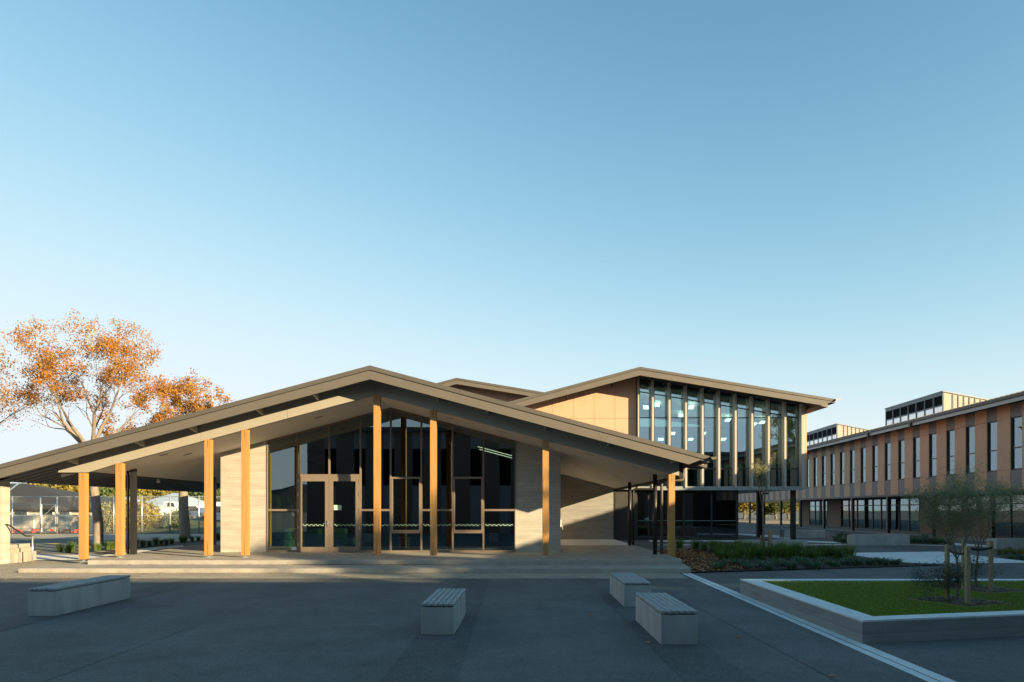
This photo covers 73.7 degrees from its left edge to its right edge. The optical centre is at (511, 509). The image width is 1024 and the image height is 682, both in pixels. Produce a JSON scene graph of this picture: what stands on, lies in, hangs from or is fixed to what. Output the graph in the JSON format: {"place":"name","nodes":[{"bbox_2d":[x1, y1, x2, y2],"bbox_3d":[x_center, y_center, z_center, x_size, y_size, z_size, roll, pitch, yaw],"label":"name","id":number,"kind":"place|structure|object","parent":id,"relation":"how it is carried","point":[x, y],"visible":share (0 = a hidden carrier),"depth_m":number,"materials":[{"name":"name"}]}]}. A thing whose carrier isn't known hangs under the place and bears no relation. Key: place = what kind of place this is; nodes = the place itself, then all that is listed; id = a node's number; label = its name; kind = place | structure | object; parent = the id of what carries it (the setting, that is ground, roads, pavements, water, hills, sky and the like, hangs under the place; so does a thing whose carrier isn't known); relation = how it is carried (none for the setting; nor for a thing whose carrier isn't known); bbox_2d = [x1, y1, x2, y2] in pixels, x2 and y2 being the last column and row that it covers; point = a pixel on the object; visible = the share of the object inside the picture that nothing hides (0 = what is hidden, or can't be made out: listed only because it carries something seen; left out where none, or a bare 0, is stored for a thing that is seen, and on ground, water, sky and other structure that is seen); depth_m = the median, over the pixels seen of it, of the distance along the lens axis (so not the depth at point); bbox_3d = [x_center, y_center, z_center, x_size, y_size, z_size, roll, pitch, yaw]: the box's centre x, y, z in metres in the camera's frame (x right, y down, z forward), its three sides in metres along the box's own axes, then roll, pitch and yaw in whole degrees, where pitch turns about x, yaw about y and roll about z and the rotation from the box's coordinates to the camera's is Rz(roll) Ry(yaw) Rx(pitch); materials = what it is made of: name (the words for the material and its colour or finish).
{"place":"outdoors","nodes":[
{"label":"outdoors","id":0,"kind":"place"},
{"bbox_2d":[0,561,87,572],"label":"pavement","id":1,"kind":"structure","parent":0,"point":[10,568],"depth_m":21.80,"materials":[{"name":"concrete"}]},
{"bbox_2d":[0,481,9,563],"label":"concrete pillar","id":2,"kind":"structure","parent":1,"relation":"on","point":[4,520],"depth_m":22.06,"materials":[{"name":"concrete"}]},
{"bbox_2d":[36,555,78,559],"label":"path","id":3,"kind":"structure","parent":0,"point":[57,557],"depth_m":24.39,"materials":[{"name":"concrete"}]},
{"bbox_2d":[10,533,218,533],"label":"soil strip","id":4,"kind":"object","parent":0,"point":[104,533],"depth_m":45.29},
{"bbox_2d":[10,496,220,532],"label":"fence","id":5,"kind":"object","parent":4,"relation":"on","point":[169,514],"visible":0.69,"depth_m":45.48,"materials":[{"name":"silver metal"}]},
{"bbox_2d":[10,534,220,553],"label":"path","id":6,"kind":"structure","parent":0,"point":[106,536],"depth_m":40.40,"materials":[{"name":"concrete"}]},
{"bbox_2d":[89,542,220,558],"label":"path","id":7,"kind":"structure","parent":0,"point":[142,550],"depth_m":28.19,"materials":[{"name":"concrete"}]},
{"bbox_2d":[129,518,220,532],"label":"grass bank","id":8,"kind":"structure","parent":0,"point":[147,530],"depth_m":49.64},
{"bbox_2d":[4,564,644,579],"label":"steps","id":9,"kind":"structure","parent":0,"point":[342,564],"depth_m":20.67,"materials":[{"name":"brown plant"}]},
{"bbox_2d":[0,573,688,578],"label":"pavement","id":10,"kind":"structure","parent":0,"point":[355,575],"depth_m":18.56,"materials":[{"name":"concrete"}]},
{"bbox_2d":[88,545,681,563],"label":"pavement","id":11,"kind":"structure","parent":0,"point":[600,554],"depth_m":21.92,"materials":[{"name":"concrete"}]},
{"bbox_2d":[216,539,631,544],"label":"path","id":12,"kind":"structure","parent":0,"point":[589,542],"depth_m":31.85,"materials":[{"name":"concrete"}]},
{"bbox_2d":[438,378,543,401],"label":"gabled block","id":13,"kind":"structure","parent":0,"point":[502,392],"depth_m":42.00,"materials":[{"name":"brown metal"}]},
{"bbox_2d":[0,511,1023,681],"bbox_3d":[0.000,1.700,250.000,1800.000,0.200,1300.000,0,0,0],"label":"ground","id":14,"kind":"structure","parent":0,"point":[343,630],"depth_m":9.68,"materials":[{"name":"concrete"}]},
{"bbox_2d":[10,543,35,562],"bbox_3d":[-16.860,1.479,22.875,1.124,0.641,1.050,0,0,0],"label":"concrete stair","id":15,"kind":"object","parent":14,"relation":"on","point":[15,548],"visible":0.5,"depth_m":22.89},
{"bbox_2d":[0,353,76,430],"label":"autumn tree","id":16,"kind":"object","parent":14,"relation":"on","point":[6,402],"visible":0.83,"depth_m":29.80,"materials":[{"name":"orange plant"}]},
{"bbox_2d":[38,484,78,491],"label":"background tree","id":17,"kind":"object","parent":14,"relation":"on","point":[73,488],"visible":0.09,"depth_m":89.42,"materials":[{"name":"yellow plant"}]},
{"bbox_2d":[0,308,170,544],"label":"autumn tree","id":18,"kind":"object","parent":14,"relation":"on","point":[48,369],"visible":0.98,"depth_m":29.86,"materials":[{"name":"orange plant"}]},
{"bbox_2d":[10,483,161,514],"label":"house","id":19,"kind":"structure","parent":14,"relation":"on","point":[31,505],"depth_m":59.70,"materials":[{"name":"grey tile"}]},
{"bbox_2d":[10,514,164,530],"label":"boundary wall","id":20,"kind":"structure","parent":14,"relation":"on","point":[26,523],"depth_m":51.00,"materials":[{"name":"concrete"}]},
{"bbox_2d":[89,501,114,531],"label":"leafy shrub","id":21,"kind":"object","parent":14,"relation":"on","point":[107,520],"visible":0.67,"depth_m":48.69,"materials":[{"name":"yellow plant"}]},
{"bbox_2d":[0,579,216,630],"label":"paving band","id":22,"kind":"object","parent":14,"relation":"on","point":[9,622],"visible":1,"depth_m":13.63,"materials":[{"name":"concrete"}]},
{"bbox_2d":[28,575,130,615],"bbox_3d":[-7.955,1.565,12.685,0.470,0.470,2.350,0,0,-1],"label":"bench","id":23,"kind":"object","parent":22,"relation":"on","point":[60,598],"visible":1,"depth_m":12.14,"materials":[{"name":"concrete"}]},
{"bbox_2d":[78,487,147,500],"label":"background tree","id":24,"kind":"object","parent":14,"relation":"on","point":[106,491],"visible":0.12,"depth_m":83.16,"materials":[{"name":"green plant"}]},
{"bbox_2d":[110,495,165,531],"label":"leafy shrub","id":25,"kind":"object","parent":14,"relation":"on","point":[145,517],"visible":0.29,"depth_m":49.54,"materials":[{"name":"yellow plant"}]},
{"bbox_2d":[137,489,160,500],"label":"background tree","id":26,"kind":"object","parent":14,"relation":"on","point":[151,492],"visible":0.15,"depth_m":98.72,"materials":[{"name":"yellow plant"}]},
{"bbox_2d":[94,539,220,554],"bbox_3d":[-15.744,1.639,32.010,1.418,0.105,13.263,0,0,0],"label":"garden bed","id":27,"kind":"object","parent":14,"relation":"on","point":[113,551],"visible":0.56,"depth_m":29.67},
{"bbox_2d":[96,368,235,537],"bbox_3d":[-18.777,-2.857,37.079,7.498,9.156,7.388,0,0,12],"label":"autumn tree","id":28,"kind":"object","parent":14,"relation":"on","point":[168,389],"visible":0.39,"depth_m":36.22,"materials":[{"name":"orange plant"}]},
{"bbox_2d":[155,501,178,514],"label":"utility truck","id":29,"kind":"object","parent":14,"relation":"on","point":[167,507],"visible":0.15,"depth_m":62.20,"materials":[{"name":"white metal"}]},
{"bbox_2d":[145,493,202,516],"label":"house","id":30,"kind":"structure","parent":14,"relation":"on","point":[174,498],"depth_m":78.52,"materials":[{"name":"white metal"}]},
{"bbox_2d":[163,506,194,528],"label":"leafy shrub","id":31,"kind":"object","parent":14,"relation":"on","point":[174,518],"visible":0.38,"depth_m":49.40,"materials":[{"name":"green plant"}]},
{"bbox_2d":[188,505,203,517],"bbox_3d":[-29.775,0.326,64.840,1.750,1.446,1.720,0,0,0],"label":"parked car","id":32,"kind":"object","parent":14,"relation":"on","point":[194,510],"visible":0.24,"depth_m":64.00,"materials":[{"name":"silver metal"}]},
{"bbox_2d":[175,488,220,501],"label":"background tree","id":33,"kind":"object","parent":14,"relation":"on","point":[218,493],"visible":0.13,"depth_m":90.62,"materials":[{"name":"green plant"}]},
{"bbox_2d":[18,562,690,572],"bbox_3d":[-4.349,1.760,20.825,19.298,0.180,2.950,0,0,0],"label":"step","id":34,"kind":"object","parent":14,"relation":"on","point":[85,567],"visible":0.61,"depth_m":19.36,"materials":[{"name":"concrete"}]},
{"bbox_2d":[0,365,716,561],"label":"school hall","id":35,"kind":"structure","parent":14,"relation":"on","point":[327,453],"depth_m":24.58,"materials":[{"name":"wood"}]},
{"bbox_2d":[267,433,296,551],"bbox_3d":[-8.278,-0.621,24.635,1.103,4.322,0.130,0,0,0],"label":"window","id":36,"kind":"structure","parent":35,"relation":"in","point":[290,435],"depth_m":24.58,"materials":[{"name":"brown metal"}]},
{"bbox_2d":[274,529,296,549],"bbox_3d":[-8.482,1.125,25.590,0.700,0.820,0.660,0,0,10],"label":"lounge chair","id":37,"kind":"object","parent":35,"relation":"on","point":[283,538],"visible":0.79,"depth_m":25.28,"materials":[{"name":"green fabric"}]},
{"bbox_2d":[297,424,328,475],"bbox_3d":[-7.154,-2.144,24.635,1.142,1.886,0.130,0,0,0],"label":"window","id":38,"kind":"structure","parent":35,"relation":"in","point":[320,427],"depth_m":24.57,"materials":[{"name":"glass"}]},
{"bbox_2d":[298,477,328,551],"bbox_3d":[-7.144,0.179,24.551,1.115,2.691,0.139,0,0,0],"label":"door","id":39,"kind":"structure","parent":35,"relation":"in","point":[300,549],"depth_m":24.55,"materials":[{"name":"brown metal"}]},
{"bbox_2d":[307,528,324,546],"bbox_3d":[-7.352,1.125,25.990,0.750,0.820,0.660,0,0,-5],"label":"lounge chair","id":40,"kind":"object","parent":35,"relation":"on","point":[315,537],"visible":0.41,"depth_m":25.67,"materials":[{"name":"green fabric"}]},
{"bbox_2d":[333,528,354,546],"bbox_3d":[-6.467,1.125,26.091,0.700,0.820,0.660,0,0,20],"label":"lounge chair","id":41,"kind":"object","parent":35,"relation":"on","point":[340,539],"visible":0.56,"depth_m":25.78,"materials":[{"name":"green fabric"}]},
{"bbox_2d":[329,416,359,475],"bbox_3d":[-6.020,-2.294,24.635,1.122,2.186,0.130,0,0,0],"label":"window","id":42,"kind":"structure","parent":35,"relation":"in","point":[357,417],"depth_m":24.58,"materials":[{"name":"brown metal"}]},
{"bbox_2d":[329,477,359,551],"bbox_3d":[-6.030,0.179,24.581,1.097,2.691,0.079,0,0,0],"label":"door","id":43,"kind":"structure","parent":35,"relation":"in","point":[336,507],"depth_m":24.55,"materials":[{"name":"brown metal"}]},
{"bbox_2d":[360,407,390,551],"bbox_3d":[-4.915,-1.069,24.635,1.084,5.217,0.130,0,0,0],"label":"window","id":44,"kind":"structure","parent":35,"relation":"in","point":[387,409],"depth_m":24.57,"materials":[{"name":"brown metal"}]},
{"bbox_2d":[405,418,406,547],"bbox_3d":[-4.229,-1.049,27.250,0.060,5.167,0.100,0,0,0],"label":"interior post","id":45,"kind":"object","parent":35,"relation":"on","point":[405,481],"visible":0.79,"depth_m":27.20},
{"bbox_2d":[391,408,420,551],"bbox_3d":[-3.820,-1.069,24.627,1.103,5.217,0.145,0,0,0],"label":"window","id":46,"kind":"structure","parent":35,"relation":"in","point":[392,531],"depth_m":24.57,"materials":[{"name":"brown metal"}]},
{"bbox_2d":[421,416,452,551],"bbox_3d":[-2.700,-0.922,24.635,1.132,4.924,0.130,0,0,0],"label":"window","id":47,"kind":"structure","parent":35,"relation":"in","point":[423,417],"depth_m":24.57,"materials":[{"name":"brown metal"}]},
{"bbox_2d":[453,424,482,551],"bbox_3d":[-1.581,-0.770,24.627,1.103,4.621,0.145,0,0,0],"label":"window","id":48,"kind":"structure","parent":35,"relation":"in","point":[454,531],"depth_m":24.57,"materials":[{"name":"brown metal"}]},
{"bbox_2d":[483,432,514,551],"bbox_3d":[-0.452,-0.623,24.635,1.151,4.326,0.130,0,0,0],"label":"window","id":49,"kind":"structure","parent":35,"relation":"in","point":[484,433],"depth_m":24.57,"materials":[{"name":"brown metal"}]},
{"bbox_2d":[380,579,489,681],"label":"paving band","id":50,"kind":"object","parent":14,"relation":"on","point":[430,658],"visible":0.67,"depth_m":8.58,"materials":[{"name":"concrete"}]},
{"bbox_2d":[421,588,465,634],"bbox_3d":[-1.048,1.575,10.740,0.476,0.450,1.900,0,0,1],"label":"bench","id":51,"kind":"object","parent":50,"relation":"on","point":[443,611],"visible":1,"depth_m":9.80,"materials":[{"name":"concrete"}]},
{"bbox_2d":[583,579,757,681],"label":"paving band","id":52,"kind":"object","parent":14,"relation":"on","point":[701,662],"visible":0.67,"depth_m":8.34,"materials":[{"name":"concrete"}]},
{"bbox_2d":[610,572,650,606],"bbox_3d":[2.330,1.573,13.600,0.500,0.455,2.020,0,0,1],"label":"bench","id":53,"kind":"object","parent":52,"relation":"on","point":[626,587],"visible":0.96,"depth_m":12.79,"materials":[{"name":"concrete"}]},
{"bbox_2d":[636,593,697,644],"bbox_3d":[2.235,1.573,10.060,0.490,0.455,2.000,0,0,1],"label":"bench","id":54,"kind":"object","parent":52,"relation":"on","point":[664,619],"visible":1,"depth_m":9.11,"materials":[{"name":"concrete"}]},
{"bbox_2d":[509,367,840,539],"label":"library block","id":55,"kind":"structure","parent":14,"relation":"on","point":[706,503],"depth_m":35.62,"materials":[{"name":"brown metal"}]},
{"bbox_2d":[637,490,648,539],"bbox_3d":[6.871,0.280,35.891,0.611,2.640,0.178,0,0,0],"label":"door","id":56,"kind":"structure","parent":55,"relation":"in","point":[642,495],"depth_m":35.90,"materials":[{"name":"glass"}]},
{"bbox_2d":[649,490,659,539],"bbox_3d":[7.517,0.280,35.925,0.667,2.640,0.110,0,0,0],"label":"door","id":57,"kind":"structure","parent":55,"relation":"in","point":[650,491],"depth_m":35.90,"materials":[{"name":"glass"}]},
{"bbox_2d":[663,490,683,539],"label":"window","id":58,"kind":"structure","parent":55,"relation":"in","point":[679,494],"depth_m":35.90,"materials":[{"name":"black glass"}]},
{"bbox_2d":[687,388,699,485],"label":"window","id":59,"kind":"structure","parent":55,"relation":"in","point":[687,388],"depth_m":35.61,"materials":[{"name":"black metal"}]},
{"bbox_2d":[684,490,711,539],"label":"window","id":60,"kind":"structure","parent":55,"relation":"in","point":[697,503],"depth_m":35.90,"materials":[{"name":"black glass"}]},
{"bbox_2d":[712,490,735,539],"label":"window","id":61,"kind":"structure","parent":55,"relation":"in","point":[723,501],"depth_m":35.90,"materials":[{"name":"black glass"}]},
{"bbox_2d":[720,393,731,485],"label":"window","id":62,"kind":"structure","parent":55,"relation":"in","point":[720,393],"depth_m":35.61,"materials":[{"name":"black metal"}]},
{"bbox_2d":[737,396,748,485],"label":"window","id":63,"kind":"structure","parent":55,"relation":"in","point":[737,396],"depth_m":35.61,"materials":[{"name":"black metal"}]},
{"bbox_2d":[770,401,781,485],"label":"window","id":64,"kind":"structure","parent":55,"relation":"in","point":[770,401],"depth_m":35.61,"materials":[{"name":"black metal"}]},
{"bbox_2d":[786,404,798,485],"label":"window","id":65,"kind":"structure","parent":55,"relation":"in","point":[787,416],"depth_m":35.61,"materials":[{"name":"black metal"}]},
{"bbox_2d":[738,503,771,518],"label":"background tree","id":66,"kind":"object","parent":14,"relation":"on","point":[743,507],"visible":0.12,"depth_m":111.78,"materials":[{"name":"yellow plant"}]},
{"bbox_2d":[738,540,807,548],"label":"seat wall","id":67,"kind":"structure","parent":14,"relation":"on","point":[805,542],"depth_m":27.40,"materials":[{"name":"concrete"}]},
{"bbox_2d":[752,503,798,518],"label":"background tree","id":68,"kind":"object","parent":14,"relation":"on","point":[775,508],"visible":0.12,"depth_m":112.97,"materials":[{"name":"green plant"}]},
{"bbox_2d":[657,548,943,571],"bbox_3d":[8.333,1.694,24.492,8.907,0.151,8.447,0,0,-15],"label":"garden bed","id":69,"kind":"object","parent":14,"relation":"on","point":[779,567],"visible":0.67,"depth_m":21.23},
{"bbox_2d":[658,548,757,571],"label":"leaf litter","id":70,"kind":"object","parent":69,"relation":"on","point":[683,553],"visible":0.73,"depth_m":22.71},
{"bbox_2d":[742,546,759,559],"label":"sedge clump","id":71,"kind":"object","parent":69,"relation":"on","point":[749,554],"visible":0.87,"depth_m":23.09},
{"bbox_2d":[751,544,770,559],"bbox_3d":[8.516,1.465,23.410,1.032,0.543,1.098,0,0,0],"label":"sedge clump","id":72,"kind":"object","parent":69,"relation":"on","point":[760,553],"visible":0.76,"depth_m":23.31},
{"bbox_2d":[750,452,777,547],"bbox_3d":[9.245,-0.170,25.120,1.039,3.958,0.952,0,0,19],"label":"bare sapling","id":73,"kind":"object","parent":69,"relation":"on","point":[762,471],"visible":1,"depth_m":25.19,"materials":[{"name":"brown plant"}]},
{"bbox_2d":[761,545,783,559],"bbox_3d":[9.046,1.467,23.391,1.134,0.540,1.052,0,0,0],"label":"sedge clump","id":74,"kind":"object","parent":69,"relation":"on","point":[775,554],"visible":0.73,"depth_m":23.29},
{"bbox_2d":[778,542,799,558],"bbox_3d":[9.470,1.436,23.610,1.134,0.595,1.103,0,0,31],"label":"sedge clump","id":75,"kind":"object","parent":69,"relation":"on","point":[787,552],"visible":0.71,"depth_m":23.51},
{"bbox_2d":[789,540,806,556],"bbox_3d":[10.176,1.405,24.492,1.112,0.630,1.142,0,0,45],"label":"sedge clump","id":76,"kind":"object","parent":69,"relation":"on","point":[798,548],"visible":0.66,"depth_m":24.37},
{"bbox_2d":[658,547,938,570],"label":"mulch chips","id":77,"kind":"object","parent":69,"relation":"on","point":[778,564],"visible":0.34,"depth_m":21.61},
{"bbox_2d":[829,545,845,559],"bbox_3d":[11.079,1.460,23.209,1.191,0.560,1.105,0,0,20],"label":"sedge clump","id":78,"kind":"object","parent":69,"relation":"on","point":[837,553],"visible":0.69,"depth_m":23.12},
{"bbox_2d":[839,542,861,558],"bbox_3d":[11.234,1.426,22.818,1.128,0.640,1.098,0,0,40],"label":"sedge clump","id":79,"kind":"object","parent":69,"relation":"on","point":[848,550],"visible":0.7,"depth_m":22.73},
{"bbox_2d":[780,530,824,537],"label":"seat wall","id":80,"kind":"structure","parent":14,"relation":"on","point":[806,533],"depth_m":38.60,"materials":[{"name":"concrete"}]},
{"bbox_2d":[682,573,955,681],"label":"drain channel","id":81,"kind":"object","parent":14,"relation":"on","point":[904,663],"visible":1,"depth_m":9.29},
{"bbox_2d":[847,534,909,545],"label":"seat wall","id":82,"kind":"structure","parent":14,"relation":"on","point":[880,539],"depth_m":30.70,"materials":[{"name":"concrete"}]},
{"bbox_2d":[738,391,1023,540],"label":"classroom wing","id":83,"kind":"structure","parent":14,"relation":"on","point":[858,479],"depth_m":44.47,"materials":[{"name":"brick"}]},
{"bbox_2d":[831,454,834,485],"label":"window","id":84,"kind":"structure","parent":83,"relation":"in","point":[832,455],"depth_m":54.57,"materials":[{"name":"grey glass"}]},
{"bbox_2d":[862,447,865,482],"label":"window","id":85,"kind":"structure","parent":83,"relation":"in","point":[863,449],"depth_m":49.07,"materials":[{"name":"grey glass"}]},
{"bbox_2d":[873,445,877,481],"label":"window","id":86,"kind":"structure","parent":83,"relation":"in","point":[875,448],"depth_m":47.38,"materials":[{"name":"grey glass"}]},
{"bbox_2d":[886,442,890,480],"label":"window","id":87,"kind":"structure","parent":83,"relation":"in","point":[888,445],"depth_m":45.52,"materials":[{"name":"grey glass"}]},
{"bbox_2d":[899,439,904,479],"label":"window","id":88,"kind":"structure","parent":83,"relation":"in","point":[901,442],"depth_m":43.68,"materials":[{"name":"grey glass"}]},
{"bbox_2d":[913,436,919,478],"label":"window","id":89,"kind":"structure","parent":83,"relation":"in","point":[916,439],"depth_m":41.91,"materials":[{"name":"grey glass"}]},
{"bbox_2d":[930,433,935,476],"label":"window","id":90,"kind":"structure","parent":83,"relation":"in","point":[932,436],"depth_m":40.08,"materials":[{"name":"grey glass"}]},
{"bbox_2d":[946,429,954,475],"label":"window","id":91,"kind":"structure","parent":83,"relation":"in","point":[951,433],"depth_m":38.24,"materials":[{"name":"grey glass"}]},
{"bbox_2d":[967,425,974,473],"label":"window","id":92,"kind":"structure","parent":83,"relation":"in","point":[971,429],"depth_m":36.40,"materials":[{"name":"grey glass"}]},
{"bbox_2d":[988,421,996,471],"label":"window","id":93,"kind":"structure","parent":83,"relation":"in","point":[992,426],"depth_m":34.64,"materials":[{"name":"grey glass"}]},
{"bbox_2d":[1012,416,1021,469],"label":"window","id":94,"kind":"structure","parent":83,"relation":"in","point":[1016,421],"depth_m":32.77,"materials":[{"name":"grey glass"}]},
{"bbox_2d":[740,579,1023,643],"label":"lawn planter","id":95,"kind":"object","parent":14,"relation":"on","point":[860,627],"visible":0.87,"depth_m":9.62,"materials":[{"name":"concrete"}]},
{"bbox_2d":[945,544,949,598],"bbox_3d":[7.236,1.095,11.350,0.056,1.030,0.056,0,0,0],"label":"tree stake","id":96,"kind":"object","parent":95,"relation":"on","point":[947,553],"visible":0.54,"depth_m":11.32,"materials":[{"name":"brown wood"}]},
{"bbox_2d":[964,546,970,603],"bbox_3d":[7.239,1.095,10.850,0.064,1.030,0.064,0,0,0],"label":"tree stake","id":97,"kind":"object","parent":95,"relation":"on","point":[967,574],"visible":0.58,"depth_m":10.82,"materials":[{"name":"brown wood"}]},
{"bbox_2d":[988,541,993,589],"bbox_3d":[8.910,1.095,12.700,0.060,1.030,0.060,0,0,0],"label":"tree stake","id":98,"kind":"object","parent":95,"relation":"on","point":[990,567],"visible":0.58,"depth_m":12.67,"materials":[{"name":"brown wood"}]},
{"bbox_2d":[987,538,1023,548],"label":"seat wall","id":99,"kind":"structure","parent":14,"relation":"on","point":[1004,543],"depth_m":28.80,"materials":[{"name":"concrete"}]},
{"bbox_2d":[0,0,1023,510],"label":"sky","id":100,"kind":"structure","parent":0,"point":[823,198],"materials":[{"name":"blue"}]},
{"bbox_2d":[764,580,1023,615],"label":"lawn","id":101,"kind":"structure","parent":0,"point":[880,598],"depth_m":11.84,"materials":[{"name":"plant"}]},
{"bbox_2d":[908,595,1009,606],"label":"mulch square","id":102,"kind":"structure","parent":101,"relation":"on","point":[977,602],"depth_m":11.02,"materials":[{"name":"soil"}]},
{"bbox_2d":[903,554,980,599],"bbox_3d":[7.161,1.192,11.388,1.153,0.904,1.264,0,0,43],"label":"shrub","id":103,"kind":"object","parent":102,"relation":"on","point":[939,580],"visible":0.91,"depth_m":11.27,"materials":[{"name":"green plant"}]},
{"bbox_2d":[898,460,1023,599],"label":"young tree","id":104,"kind":"object","parent":102,"relation":"on","point":[949,496],"visible":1,"depth_m":11.35,"materials":[{"name":"green plant"}]},
{"bbox_2d":[937,584,1023,593],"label":"mulch square","id":105,"kind":"structure","parent":101,"relation":"on","point":[984,589],"depth_m":12.64,"materials":[{"name":"brown plant"}]},
{"bbox_2d":[937,553,1010,587],"bbox_3d":[8.758,1.215,13.110,1.237,0.929,1.129,0,0,0],"label":"shrub","id":106,"kind":"object","parent":105,"relation":"on","point":[978,567],"visible":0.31,"depth_m":13.00,"materials":[{"name":"green plant"}]},
{"bbox_2d":[929,461,1023,586],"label":"young tree","id":107,"kind":"object","parent":105,"relation":"on","point":[988,510],"visible":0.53,"depth_m":12.77,"materials":[{"name":"green plant"}]},
{"bbox_2d":[865,545,960,550],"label":"path","id":108,"kind":"structure","parent":0,"point":[922,548],"depth_m":29.42,"materials":[{"name":"concrete"}]},
{"bbox_2d":[854,552,1023,562],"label":"path","id":109,"kind":"structure","parent":0,"point":[920,557],"depth_m":24.40,"materials":[{"name":"concrete"}]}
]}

